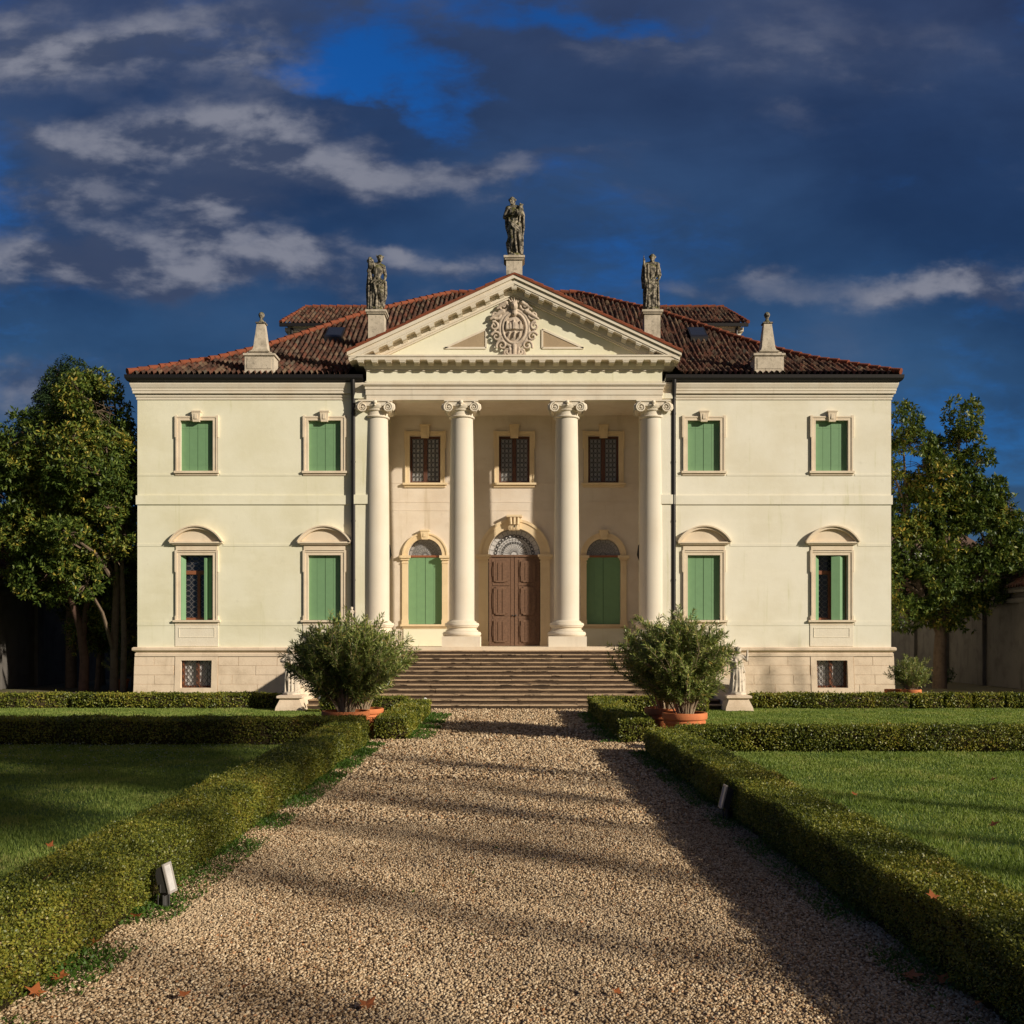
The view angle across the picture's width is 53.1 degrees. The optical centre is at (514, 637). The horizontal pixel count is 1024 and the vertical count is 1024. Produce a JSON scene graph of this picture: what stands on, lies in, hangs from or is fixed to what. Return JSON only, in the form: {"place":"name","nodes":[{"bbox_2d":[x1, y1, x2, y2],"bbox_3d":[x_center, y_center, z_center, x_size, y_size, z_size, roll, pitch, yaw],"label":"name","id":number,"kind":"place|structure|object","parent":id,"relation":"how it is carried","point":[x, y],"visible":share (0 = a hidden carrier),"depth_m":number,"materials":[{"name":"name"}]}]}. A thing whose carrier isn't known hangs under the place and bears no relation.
{"place":"outdoors","nodes":[
{"label":"outdoors","id":0,"kind":"place"},
{"bbox_2d":[346,607,355,628],"bbox_3d":[-5.787,-0.691,36.295,0.318,0.781,0.290,0,0,-35],"label":"child statue","id":1,"kind":"object","parent":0,"point":[352,611],"visible":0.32,"depth_m":36.25,"materials":[{"name":"beige stone"}]},
{"bbox_2d":[0,708,1007,1023],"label":"gravel path","id":2,"kind":"structure","parent":0,"point":[575,993],"depth_m":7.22,"materials":[{"name":"beige gravel"}]},
{"bbox_2d":[25,982,47,998],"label":"fallen leaf","id":3,"kind":"object","parent":2,"relation":"on","point":[35,988],"visible":1,"depth_m":5.97,"materials":[{"name":"orange plant"}]},
{"bbox_2d":[50,969,68,979],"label":"fallen leaf","id":4,"kind":"object","parent":2,"relation":"on","point":[62,973],"visible":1,"depth_m":6.23,"materials":[{"name":"orange plant"}]},
{"bbox_2d":[155,861,177,909],"bbox_3d":[-2.711,1.929,7.949,0.147,0.358,0.132,0,0,8],"label":"garden floodlight","id":5,"kind":"object","parent":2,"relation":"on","point":[166,881],"visible":0.88,"depth_m":7.91,"materials":[{"name":"metal"}]},
{"bbox_2d":[178,990,190,996],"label":"fallen leaf","id":6,"kind":"object","parent":2,"relation":"on","point":[182,993],"visible":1,"depth_m":5.92,"materials":[{"name":"orange plant"}]},
{"bbox_2d":[359,996,375,1008],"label":"fallen leaf","id":7,"kind":"object","parent":2,"relation":"on","point":[368,1003],"visible":1,"depth_m":5.77,"materials":[{"name":"orange plant"}]},
{"bbox_2d":[372,698,431,739],"bbox_3d":[-2.559,1.844,24.269,0.925,0.570,6.794,0,0,0],"label":"box hedge","id":8,"kind":"object","parent":2,"relation":"on","point":[403,719],"visible":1,"depth_m":21.51,"materials":[{"name":"green plant"}]},
{"bbox_2d":[1,711,1019,1023],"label":"weeds","id":9,"kind":"object","parent":2,"relation":"on","point":[329,777],"visible":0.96,"depth_m":9.01,"materials":[{"name":"green plant"}]},
{"bbox_2d":[612,987,621,994],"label":"fallen leaf","id":10,"kind":"object","parent":2,"relation":"on","point":[617,990],"visible":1,"depth_m":5.97,"materials":[{"name":"orange plant"}]},
{"bbox_2d":[586,694,656,742],"bbox_3d":[2.405,1.831,24.313,0.894,0.617,8.150,0,0,0],"label":"box hedge","id":11,"kind":"object","parent":2,"relation":"on","point":[623,721],"visible":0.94,"depth_m":21.61,"materials":[{"name":"green plant"}]},
{"bbox_2d":[718,784,733,821],"bbox_3d":[2.439,1.902,11.749,0.171,0.417,0.154,0,0,-4],"label":"garden floodlight","id":12,"kind":"object","parent":2,"relation":"on","point":[727,794],"visible":0.9,"depth_m":11.69,"materials":[{"name":"metal"}]},
{"bbox_2d":[642,724,1023,1023],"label":"box hedge","id":13,"kind":"object","parent":2,"relation":"on","point":[966,927],"visible":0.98,"depth_m":7.57,"materials":[{"name":"green plant"}]},
{"bbox_2d":[926,890,940,898],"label":"fallen leaf","id":14,"kind":"object","parent":13,"relation":"on","point":[932,894],"visible":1,"depth_m":6.39,"materials":[{"name":"orange plant"}]},
{"bbox_2d":[897,968,923,978],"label":"fallen leaf","id":15,"kind":"object","parent":2,"relation":"on","point":[911,973],"visible":1,"depth_m":6.25,"materials":[{"name":"brown plant"}]},
{"bbox_2d":[928,973,955,982],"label":"fallen leaf","id":16,"kind":"object","parent":2,"relation":"on","point":[940,978],"visible":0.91,"depth_m":6.19,"materials":[{"name":"brown plant"}]},
{"bbox_2d":[0,694,1023,893],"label":"lawn","id":17,"kind":"structure","parent":0,"point":[993,841],"depth_m":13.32,"materials":[{"name":"green plant"}]},
{"bbox_2d":[0,690,72,707],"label":"box hedge","id":18,"kind":"object","parent":17,"relation":"on","point":[50,699],"visible":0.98,"depth_m":30.23,"materials":[{"name":"green plant"}]},
{"bbox_2d":[0,742,280,773],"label":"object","id":19,"kind":"object","parent":17,"relation":"on","point":[129,752],"visible":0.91,"depth_m":18.33,"materials":[{"name":"green plant"}]},
{"bbox_2d":[70,690,282,707],"bbox_3d":[-10.006,1.850,30.502,6.251,0.583,0.778,0,0,0],"label":"box hedge","id":20,"kind":"object","parent":17,"relation":"on","point":[178,699],"visible":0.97,"depth_m":30.23,"materials":[{"name":"green plant"}]},
{"bbox_2d":[0,712,366,744],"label":"box hedge","id":21,"kind":"object","parent":17,"relation":"on","point":[96,729],"visible":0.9,"depth_m":20.00,"materials":[{"name":"green plant"}]},
{"bbox_2d":[0,717,370,1011],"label":"box hedge","id":22,"kind":"object","parent":17,"relation":"on","point":[96,885],"visible":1,"depth_m":7.97,"materials":[{"name":"green plant"}]},
{"bbox_2d":[275,647,307,710],"bbox_3d":[-6.420,1.186,29.550,0.800,1.828,0.800,0,0,0],"label":"garden statue","id":23,"kind":"object","parent":17,"relation":"on","point":[291,697],"visible":0.6,"depth_m":29.33,"materials":[{"name":"white stone"}]},
{"bbox_2d":[276,611,414,719],"bbox_3d":[-3.525,0.732,21.717,2.696,2.756,2.668,0,0,39],"label":"potted oleander","id":24,"kind":"object","parent":17,"relation":"on","point":[356,667],"visible":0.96,"depth_m":21.34,"materials":[{"name":"plant"}]},
{"bbox_2d":[318,694,409,711],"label":"box hedge","id":25,"kind":"object","parent":17,"relation":"on","point":[386,702],"visible":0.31,"depth_m":28.54,"materials":[{"name":"green plant"}]},
{"bbox_2d":[308,605,421,730],"bbox_3d":[-3.484,0.671,23.269,2.948,2.878,2.471,0,0,25],"label":"potted oleander","id":26,"kind":"object","parent":17,"relation":"on","point":[375,712],"visible":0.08,"depth_m":23.14,"materials":[{"name":"plant"}]},
{"bbox_2d":[124,255,904,694],"bbox_3d":[0.000,-7.562,48.060,28.320,19.325,22.880,0,0,0],"label":"villa","id":27,"kind":"object","parent":17,"relation":"on","point":[514,459],"visible":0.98,"depth_m":37.50,"materials":[{"name":"beige paint"}]},
{"bbox_2d":[168,525,223,645],"bbox_3d":[-11.620,-1.876,37.535,1.980,4.418,0.510,0,0,0],"label":"window","id":28,"kind":"structure","parent":27,"relation":"in","point":[196,621],"depth_m":37.48,"materials":[{"name":"beige glass"}]},
{"bbox_2d":[174,656,217,692],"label":"basement window","id":29,"kind":"structure","parent":27,"relation":"in","point":[200,673],"depth_m":37.52,"materials":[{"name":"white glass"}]},
{"bbox_2d":[174,410,218,474],"bbox_3d":[-11.620,-7.099,37.490,1.640,2.351,0.300,0,0,0],"label":"window","id":30,"kind":"structure","parent":27,"relation":"in","point":[200,434],"depth_m":37.59,"materials":[{"name":"green paint"}]},
{"bbox_2d":[247,312,271,352],"bbox_3d":[-9.310,-11.168,37.720,0.940,1.615,0.760,0,0,0],"label":"obelisk","id":31,"kind":"object","parent":27,"relation":"on","point":[261,344],"visible":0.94,"depth_m":37.52,"materials":[{"name":"beige stone"}]},
{"bbox_2d":[297,525,350,640],"bbox_3d":[-6.940,-1.876,37.460,1.980,4.418,0.360,0,0,0],"label":"window","id":32,"kind":"structure","parent":27,"relation":"in","point":[324,576],"depth_m":37.50,"materials":[{"name":"green paint"}]},
{"bbox_2d":[302,410,346,474],"bbox_3d":[-6.940,-7.099,37.490,1.640,2.351,0.300,0,0,0],"label":"window","id":33,"kind":"structure","parent":27,"relation":"in","point":[324,435],"depth_m":37.59,"materials":[{"name":"green paint"}]},
{"bbox_2d":[366,255,386,308],"bbox_3d":[-5.021,-12.870,37.300,0.770,2.080,0.576,0,0,0],"label":"roof statue","id":34,"kind":"object","parent":27,"relation":"on","point":[376,294],"visible":0.95,"depth_m":37.20,"materials":[{"name":"grey stone"}]},
{"bbox_2d":[399,530,448,645],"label":"arched window","id":35,"kind":"structure","parent":27,"relation":"in","point":[436,555],"depth_m":40.07,"materials":[{"name":"green wood"}]},
{"bbox_2d":[403,424,446,486],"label":"window","id":36,"kind":"structure","parent":27,"relation":"in","point":[424,455],"depth_m":40.12,"materials":[{"name":"beige stone"}]},
{"bbox_2d":[492,424,535,486],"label":"window","id":37,"kind":"structure","parent":27,"relation":"in","point":[513,455],"depth_m":40.12,"materials":[{"name":"beige stone"}]},
{"bbox_2d":[503,197,524,254],"bbox_3d":[0.014,-14.875,37.256,0.678,2.250,0.642,0,0,-37],"label":"roof statue","id":38,"kind":"object","parent":27,"relation":"on","point":[514,216],"visible":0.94,"depth_m":37.11,"materials":[{"name":"grey stone"}]},
{"bbox_2d":[476,515,552,645],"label":"main door","id":39,"kind":"structure","parent":27,"relation":"in","point":[519,571],"depth_m":40.01,"materials":[{"name":"brown wood"}]},
{"bbox_2d":[581,424,625,486],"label":"window","id":40,"kind":"structure","parent":27,"relation":"in","point":[600,454],"depth_m":40.12,"materials":[{"name":"beige stone"}]},
{"bbox_2d":[579,530,628,645],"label":"arched window","id":41,"kind":"structure","parent":27,"relation":"in","point":[600,559],"depth_m":40.07,"materials":[{"name":"green wood"}]},
{"bbox_2d":[641,254,661,308],"bbox_3d":[4.998,-12.889,37.300,0.749,2.118,0.602,0,0,0],"label":"roof statue","id":42,"kind":"object","parent":27,"relation":"on","point":[651,272],"visible":0.97,"depth_m":37.14,"materials":[{"name":"grey stone"}]},
{"bbox_2d":[681,410,726,474],"bbox_3d":[6.940,-7.099,37.490,1.640,2.351,0.300,0,0,0],"label":"window","id":43,"kind":"structure","parent":27,"relation":"in","point":[700,434],"depth_m":37.59,"materials":[{"name":"green paint"}]},
{"bbox_2d":[677,525,731,645],"bbox_3d":[6.940,-1.876,37.460,1.980,4.418,0.360,0,0,0],"label":"window","id":44,"kind":"structure","parent":27,"relation":"in","point":[700,573],"depth_m":37.48,"materials":[{"name":"green paint"}]},
{"bbox_2d":[757,312,781,352],"bbox_3d":[9.310,-11.168,37.720,0.940,1.615,0.760,0,0,0],"label":"obelisk","id":45,"kind":"object","parent":27,"relation":"on","point":[767,343],"visible":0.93,"depth_m":37.52,"materials":[{"name":"beige stone"}]},
{"bbox_2d":[809,410,854,474],"bbox_3d":[11.620,-7.099,37.490,1.640,2.351,0.300,0,0,0],"label":"window","id":46,"kind":"structure","parent":27,"relation":"in","point":[828,434],"depth_m":37.59,"materials":[{"name":"green paint"}]},
{"bbox_2d":[810,656,853,693],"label":"basement window","id":47,"kind":"structure","parent":27,"relation":"in","point":[828,673],"depth_m":37.52,"materials":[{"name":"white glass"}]},
{"bbox_2d":[805,525,859,645],"bbox_3d":[11.620,-1.876,37.535,1.980,4.418,0.510,0,0,0],"label":"window","id":48,"kind":"structure","parent":27,"relation":"in","point":[829,626],"depth_m":37.48,"materials":[{"name":"beige glass"}]},
{"bbox_2d":[614,694,709,712],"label":"box hedge","id":49,"kind":"object","parent":17,"relation":"on","point":[640,702],"visible":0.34,"depth_m":28.54,"materials":[{"name":"green plant"}]},
{"bbox_2d":[604,608,726,728],"bbox_3d":[3.238,0.733,21.543,2.333,2.753,2.544,0,0,-43],"label":"potted oleander","id":50,"kind":"object","parent":17,"relation":"on","point":[655,712],"visible":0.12,"depth_m":21.57,"materials":[{"name":"plant"}]},
{"bbox_2d":[629,603,741,728],"bbox_3d":[3.418,0.706,20.525,2.188,2.807,2.360,0,0,45],"label":"potted oleander","id":51,"kind":"object","parent":17,"relation":"on","point":[677,669],"visible":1,"depth_m":20.24,"materials":[{"name":"plant"}]},
{"bbox_2d":[721,647,753,710],"bbox_3d":[6.420,1.186,29.550,0.800,1.828,0.800,0,0,0],"label":"garden statue","id":52,"kind":"object","parent":17,"relation":"on","point":[736,697],"visible":0.88,"depth_m":29.37,"materials":[{"name":"white stone"}]},
{"bbox_2d":[748,690,910,708],"bbox_3d":[9.339,1.853,30.400,4.749,0.561,0.793,0,0,0],"label":"box hedge","id":53,"kind":"object","parent":17,"relation":"on","point":[830,700],"visible":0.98,"depth_m":30.14,"materials":[{"name":"green plant"}]},
{"bbox_2d":[675,720,1023,751],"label":"box hedge","id":54,"kind":"object","parent":17,"relation":"on","point":[872,737],"visible":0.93,"depth_m":18.79,"materials":[{"name":"green plant"}]},
{"bbox_2d":[883,653,933,692],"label":"potted oleander","id":55,"kind":"object","parent":17,"relation":"on","point":[910,677],"visible":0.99,"depth_m":31.46,"materials":[{"name":"plant"}]},
{"bbox_2d":[906,690,943,708],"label":"box hedge","id":56,"kind":"object","parent":17,"relation":"on","point":[927,699],"visible":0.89,"depth_m":30.14,"materials":[{"name":"green plant"}]},
{"bbox_2d":[938,691,972,708],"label":"box hedge","id":57,"kind":"object","parent":17,"relation":"on","point":[960,700],"visible":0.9,"depth_m":30.14,"materials":[{"name":"green plant"}]},
{"bbox_2d":[968,690,1004,708],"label":"box hedge","id":58,"kind":"object","parent":17,"relation":"on","point":[982,699],"visible":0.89,"depth_m":30.14,"materials":[{"name":"green plant"}]},
{"bbox_2d":[998,691,1023,708],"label":"box hedge","id":59,"kind":"object","parent":17,"relation":"on","point":[1013,700],"visible":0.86,"depth_m":30.14,"materials":[{"name":"green plant"}]},
{"bbox_2d":[0,676,1023,693],"bbox_3d":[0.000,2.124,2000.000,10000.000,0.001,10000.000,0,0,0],"label":"ground","id":60,"kind":"structure","parent":0,"point":[951,687],"depth_m":42.36,"materials":[{"name":"green plant"}]},
{"bbox_2d":[0,401,108,691],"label":"magnolia tree","id":61,"kind":"object","parent":60,"relation":"on","point":[20,513],"visible":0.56,"depth_m":37.59,"materials":[{"name":"green plant"}]},
{"bbox_2d":[8,353,110,687],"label":"magnolia tree","id":62,"kind":"object","parent":60,"relation":"on","point":[41,397],"visible":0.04,"depth_m":42.70,"materials":[{"name":"green plant"}]},
{"bbox_2d":[0,552,130,689],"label":"outbuilding","id":63,"kind":"structure","parent":60,"relation":"on","point":[32,646],"depth_m":44.03,"materials":[{"name":"metal"}]},
{"bbox_2d":[30,365,136,692],"bbox_3d":[-15.771,-3.939,37.551,4.008,12.278,3.851,0,0,0],"label":"magnolia tree","id":64,"kind":"object","parent":60,"relation":"on","point":[77,466],"visible":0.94,"depth_m":37.19,"materials":[{"name":"green plant"}]},
{"bbox_2d":[41,560,136,684],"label":"dark tree","id":65,"kind":"object","parent":60,"relation":"on","point":[103,680],"visible":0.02,"depth_m":45.10,"materials":[{"name":"green plant"}]},
{"bbox_2d":[45,578,136,689],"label":"dark tree","id":66,"kind":"object","parent":60,"relation":"on","point":[97,640],"visible":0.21,"depth_m":41.24,"materials":[{"name":"green plant"}]},
{"bbox_2d":[83,539,136,622],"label":"dark tree","id":67,"kind":"object","parent":60,"relation":"on","point":[132,564],"visible":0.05,"depth_m":42.88,"materials":[{"name":"green plant"}]},
{"bbox_2d":[84,562,136,690],"bbox_3d":[-15.309,-0.372,40.307,2.664,5.151,2.751,0,0,0],"label":"dark tree","id":68,"kind":"object","parent":60,"relation":"on","point":[131,616],"visible":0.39,"depth_m":39.93,"materials":[{"name":"green plant"}]},
{"bbox_2d":[92,426,136,692],"bbox_3d":[-14.777,-2.921,38.695,2.723,10.247,3.260,0,0,0],"label":"magnolia tree","id":69,"kind":"object","parent":60,"relation":"on","point":[126,541],"visible":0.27,"depth_m":38.42,"materials":[{"name":"green plant"}]},
{"bbox_2d":[923,667,956,682],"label":"bush","id":70,"kind":"object","parent":60,"relation":"on","point":[949,677],"visible":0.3,"depth_m":46.46,"materials":[{"name":"green plant"}]},
{"bbox_2d":[891,393,1023,688],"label":"magnolia tree","id":71,"kind":"object","parent":60,"relation":"on","point":[950,598],"visible":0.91,"depth_m":42.09,"materials":[{"name":"green plant"}]},
{"bbox_2d":[891,551,1023,689],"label":"outbuilding","id":72,"kind":"structure","parent":60,"relation":"on","point":[990,652],"depth_m":44.72,"materials":[{"name":"paint"}]},
{"bbox_2d":[0,0,1023,542],"label":"sky","id":73,"kind":"structure","parent":0,"point":[174,174],"materials":[{"name":"blue"}]},
{"bbox_2d":[300,650,729,708],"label":"staircase","id":74,"kind":"structure","parent":0,"point":[542,679],"depth_m":32.46,"materials":[{"name":"stone"}]},
{"bbox_2d":[884,689,900,692],"bbox_3d":[11.860,1.870,32.100,0.500,0.480,0.500,0,0,0],"label":"terracotta pot","id":75,"kind":"object","parent":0,"point":[891,690],"visible":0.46,"depth_m":31.91,"materials":[{"name":"ceramic"}]},
{"bbox_2d":[891,534,980,560],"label":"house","id":76,"kind":"structure","parent":0,"point":[969,541],"depth_m":93.31,"materials":[{"name":"paint"}]}
]}

